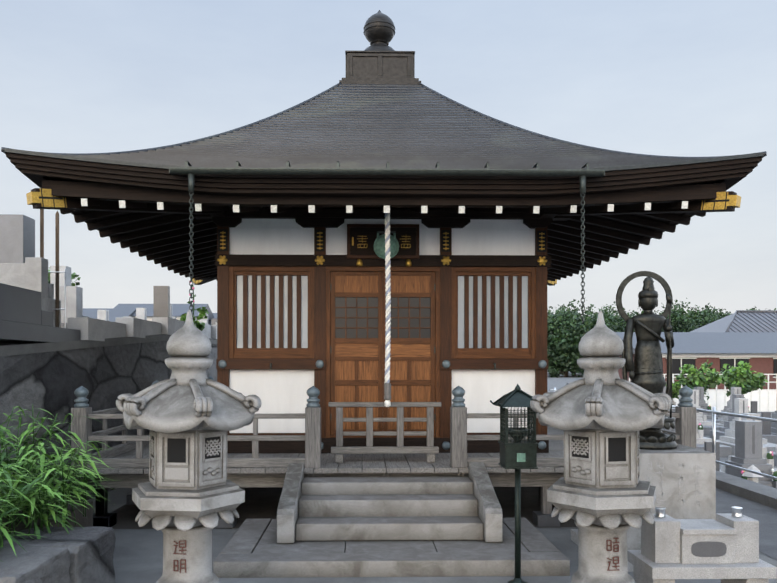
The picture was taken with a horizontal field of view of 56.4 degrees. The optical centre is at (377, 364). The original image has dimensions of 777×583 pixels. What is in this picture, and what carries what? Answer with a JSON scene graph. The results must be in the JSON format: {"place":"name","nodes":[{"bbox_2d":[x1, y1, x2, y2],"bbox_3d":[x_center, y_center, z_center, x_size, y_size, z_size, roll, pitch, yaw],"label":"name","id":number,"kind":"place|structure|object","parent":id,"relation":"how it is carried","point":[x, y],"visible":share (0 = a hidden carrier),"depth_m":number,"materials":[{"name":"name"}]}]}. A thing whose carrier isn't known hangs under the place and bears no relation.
{"place":"outdoors","nodes":[
{"label":"outdoors","id":0,"kind":"place"},
{"bbox_2d":[187,282,195,315],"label":"hollyhock plants","id":1,"kind":"object","parent":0,"point":[193,288],"visible":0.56,"depth_m":13.38,"materials":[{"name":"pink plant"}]},
{"bbox_2d":[111,454,576,528],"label":"foundation","id":2,"kind":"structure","parent":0,"point":[261,503],"depth_m":7.97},
{"bbox_2d":[93,453,563,528],"bbox_3d":[0.032,1.313,9.846,5.760,0.549,5.840,0,0,-1],"label":"veranda support","id":3,"kind":"object","parent":2,"relation":"on","point":[543,482],"visible":0.15,"depth_m":7.05,"materials":[{"name":"brown wood"}]},
{"bbox_2d":[70,426,563,473],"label":"veranda deck","id":4,"kind":"structure","parent":3,"relation":"on","point":[396,463],"depth_m":7.09,"materials":[{"name":"grey wood"}]},
{"bbox_2d":[193,209,570,453],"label":"hall walls","id":5,"kind":"structure","parent":4,"relation":"on","point":[293,318],"depth_m":8.08,"materials":[{"name":"brown wood"}]},
{"bbox_2d":[217,255,546,449],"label":"metal fittings","id":6,"kind":"object","parent":5,"relation":"attached to","point":[320,260],"visible":0.88,"depth_m":8.03,"materials":[{"name":"metal"}]},
{"bbox_2d":[347,224,418,258],"bbox_3d":[0.066,-1.358,8.018,0.800,0.380,0.047,0,0,-1],"label":"sign board","id":7,"kind":"object","parent":5,"relation":"attached to","point":[361,238],"visible":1,"depth_m":8.00,"materials":[{"name":"brown wood"}]},
{"bbox_2d":[1,82,766,209],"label":"roof shingles","id":8,"kind":"object","parent":5,"relation":"on","point":[421,126],"visible":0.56,"depth_m":7.93,"materials":[{"name":"grey tile"}]},
{"bbox_2d":[339,10,420,84],"bbox_3d":[0.031,-4.224,9.886,1.060,1.226,1.060,0,0,-1],"label":"roof finial","id":9,"kind":"object","parent":8,"relation":"on","point":[379,60],"visible":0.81,"depth_m":9.45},
{"bbox_2d":[169,161,604,323],"bbox_3d":[0.096,-1.067,6.426,3.826,1.416,0.152,0,0,-1],"label":"gutter and chains","id":10,"kind":"object","parent":8,"relation":"attached to","point":[192,172],"visible":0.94,"depth_m":6.37,"materials":[{"name":"grey metal"}]},
{"bbox_2d":[384,213,390,406],"bbox_3d":[0.102,-0.645,7.157,0.072,2.135,0.072,0,0,-1],"label":"bell rope","id":11,"kind":"object","parent":8,"relation":"hanging from","point":[387,393],"visible":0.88,"depth_m":7.14,"materials":[{"name":"white fabric"}]},
{"bbox_2d":[3,148,764,285],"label":"roof eaves","id":12,"kind":"object","parent":5,"relation":"attached to","point":[142,209],"visible":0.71,"depth_m":6.71,"materials":[{"name":"brown wood"}]},
{"bbox_2d":[357,231,411,266],"bbox_3d":[0.078,-1.372,7.915,0.608,0.582,0.217,0,0,-1],"label":"gong","id":13,"kind":"object","parent":5,"relation":"attached to","point":[379,246],"visible":0.77,"depth_m":7.84,"materials":[{"name":"green metal"}]},
{"bbox_2d":[71,376,695,467],"bbox_3d":[0.031,0.596,9.886,5.965,0.781,5.965,0,0,-1],"label":"veranda railing","id":14,"kind":"object","parent":4,"relation":"on","point":[684,413],"visible":0.42,"depth_m":6.92,"materials":[{"name":"grey wood"}]},
{"bbox_2d":[328,402,440,462],"bbox_3d":[0.079,0.684,7.357,1.144,0.599,0.220,0,0,-1],"label":"wooden barrier","id":15,"kind":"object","parent":4,"relation":"on","point":[429,450],"depth_m":7.33,"materials":[{"name":"grey wood"}]},
{"bbox_2d":[0,0,776,315],"label":"sky","id":16,"kind":"structure","parent":0,"point":[681,78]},
{"bbox_2d":[86,368,776,560],"bbox_3d":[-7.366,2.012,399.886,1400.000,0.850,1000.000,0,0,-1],"label":"ground","id":17,"kind":"structure","parent":0,"point":[558,382],"depth_m":109.32,"materials":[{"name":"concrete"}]},
{"bbox_2d":[0,340,216,500],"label":"rubble retaining wall","id":18,"kind":"structure","parent":17,"relation":"on","point":[53,381],"depth_m":8.28,"materials":[{"name":"grey stone"}]},
{"bbox_2d":[0,334,216,355],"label":"wall coping","id":19,"kind":"object","parent":18,"relation":"on","point":[12,348],"visible":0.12,"depth_m":8.28,"materials":[{"name":"grey stone"}]},
{"bbox_2d":[83,304,216,324],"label":"houses","id":20,"kind":"structure","parent":17,"relation":"on","point":[129,310],"depth_m":59.96,"materials":[{"name":"metal"}]},
{"bbox_2d":[48,267,767,400],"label":"shrubs","id":21,"kind":"object","parent":17,"relation":"on","point":[745,378],"visible":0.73,"depth_m":31.00,"materials":[{"name":"green plant"}]},
{"bbox_2d":[547,298,775,376],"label":"trees","id":22,"kind":"object","parent":17,"relation":"on","point":[567,330],"visible":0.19,"depth_m":138.74,"materials":[{"name":"green plant"}]},
{"bbox_2d":[550,388,776,508],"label":"steel handrail","id":23,"kind":"object","parent":17,"relation":"on","point":[753,491],"visible":0.21,"depth_m":8.79,"materials":[{"name":"metal"}]},
{"bbox_2d":[567,383,776,488],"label":"gravestones","id":24,"kind":"object","parent":17,"relation":"on","point":[749,444],"visible":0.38,"depth_m":18.93,"materials":[{"name":"stone"}]},
{"bbox_2d":[615,332,776,411],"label":"background building","id":25,"kind":"structure","parent":17,"relation":"on","point":[757,351],"depth_m":40.32,"materials":[{"name":"red brick wall"},{"name":"grey roof tile"},{"name":"white plaster"}]},
{"bbox_2d":[691,310,776,331],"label":"roof","id":26,"kind":"structure","parent":25,"relation":"on","point":[751,321],"depth_m":55.46,"materials":[{"name":"grey tile"}]},
{"bbox_2d":[91,453,776,582],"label":"concrete apron","id":27,"kind":"object","parent":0,"point":[138,556],"depth_m":5.79,"materials":[{"name":"grey concrete"}]},
{"bbox_2d":[0,526,115,582],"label":"boulder","id":28,"kind":"object","parent":27,"relation":"on","point":[75,555],"visible":0.94,"depth_m":4.57,"materials":[{"name":"grey stone"}]},
{"bbox_2d":[213,518,569,577],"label":"stone platform","id":29,"kind":"structure","parent":27,"relation":"on","point":[252,548],"depth_m":5.49,"materials":[{"name":"stone"}]},
{"bbox_2d":[277,462,502,542],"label":"stone steps","id":30,"kind":"structure","parent":29,"relation":"on","point":[376,508],"depth_m":6.29,"materials":[{"name":"stone"}]},
{"bbox_2d":[490,384,537,582],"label":"lantern post","id":31,"kind":"object","parent":27,"relation":"on","point":[518,452],"visible":0.9,"depth_m":5.14,"materials":[{"name":"green metal"}]},
{"bbox_2d":[530,310,671,582],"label":"stone lantern","id":32,"kind":"object","parent":27,"relation":"on","point":[601,413],"visible":1,"depth_m":4.31,"materials":[{"name":"stone"}]},
{"bbox_2d":[571,444,715,571],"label":"statue pedestal block","id":33,"kind":"structure","parent":27,"relation":"on","point":[681,478],"depth_m":5.60,"materials":[{"name":"stone"}]},
{"bbox_2d":[616,271,677,449],"bbox_3d":[2.262,-0.051,6.047,0.476,1.477,0.460,0,0,-1],"label":"bronze kannon statue","id":34,"kind":"object","parent":33,"relation":"on","point":[644,368],"visible":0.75,"depth_m":5.98,"materials":[{"name":"brown metal"}]},
{"bbox_2d":[716,488,776,559],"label":"asphalt path","id":35,"kind":"structure","parent":0,"point":[765,516],"depth_m":7.67,"materials":[{"name":"grey asphalt"}]},
{"bbox_2d":[0,501,92,537],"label":"planter soil","id":36,"kind":"structure","parent":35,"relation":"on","point":[84,521],"depth_m":6.07,"materials":[{"name":"brown soil"}]},
{"bbox_2d":[0,405,118,561],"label":"bamboo plant","id":37,"kind":"object","parent":36,"relation":"on","point":[22,494],"visible":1,"depth_m":5.36,"materials":[{"name":"green plant"}]},
{"bbox_2d":[116,310,261,582],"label":"stone lantern","id":38,"kind":"object","parent":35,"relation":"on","point":[189,414],"visible":1,"depth_m":4.26,"materials":[{"name":"stone"}]},
{"bbox_2d":[627,506,776,582],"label":"granite incense stand","id":39,"kind":"object","parent":35,"relation":"on","point":[724,547],"visible":0.98,"depth_m":4.65,"materials":[{"name":"grey stone"}]},
{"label":"terrace","id":40,"kind":"structure","parent":0,"visible":0},
{"bbox_2d":[0,209,89,342],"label":"grave plot","id":41,"kind":"object","parent":40,"relation":"on","point":[35,306],"visible":0.77,"depth_m":8.11,"materials":[{"name":"stone"}]},
{"bbox_2d":[67,286,216,340],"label":"gravestones","id":42,"kind":"object","parent":40,"relation":"on","point":[101,327],"visible":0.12,"depth_m":10.97,"materials":[{"name":"stone"}]}
]}

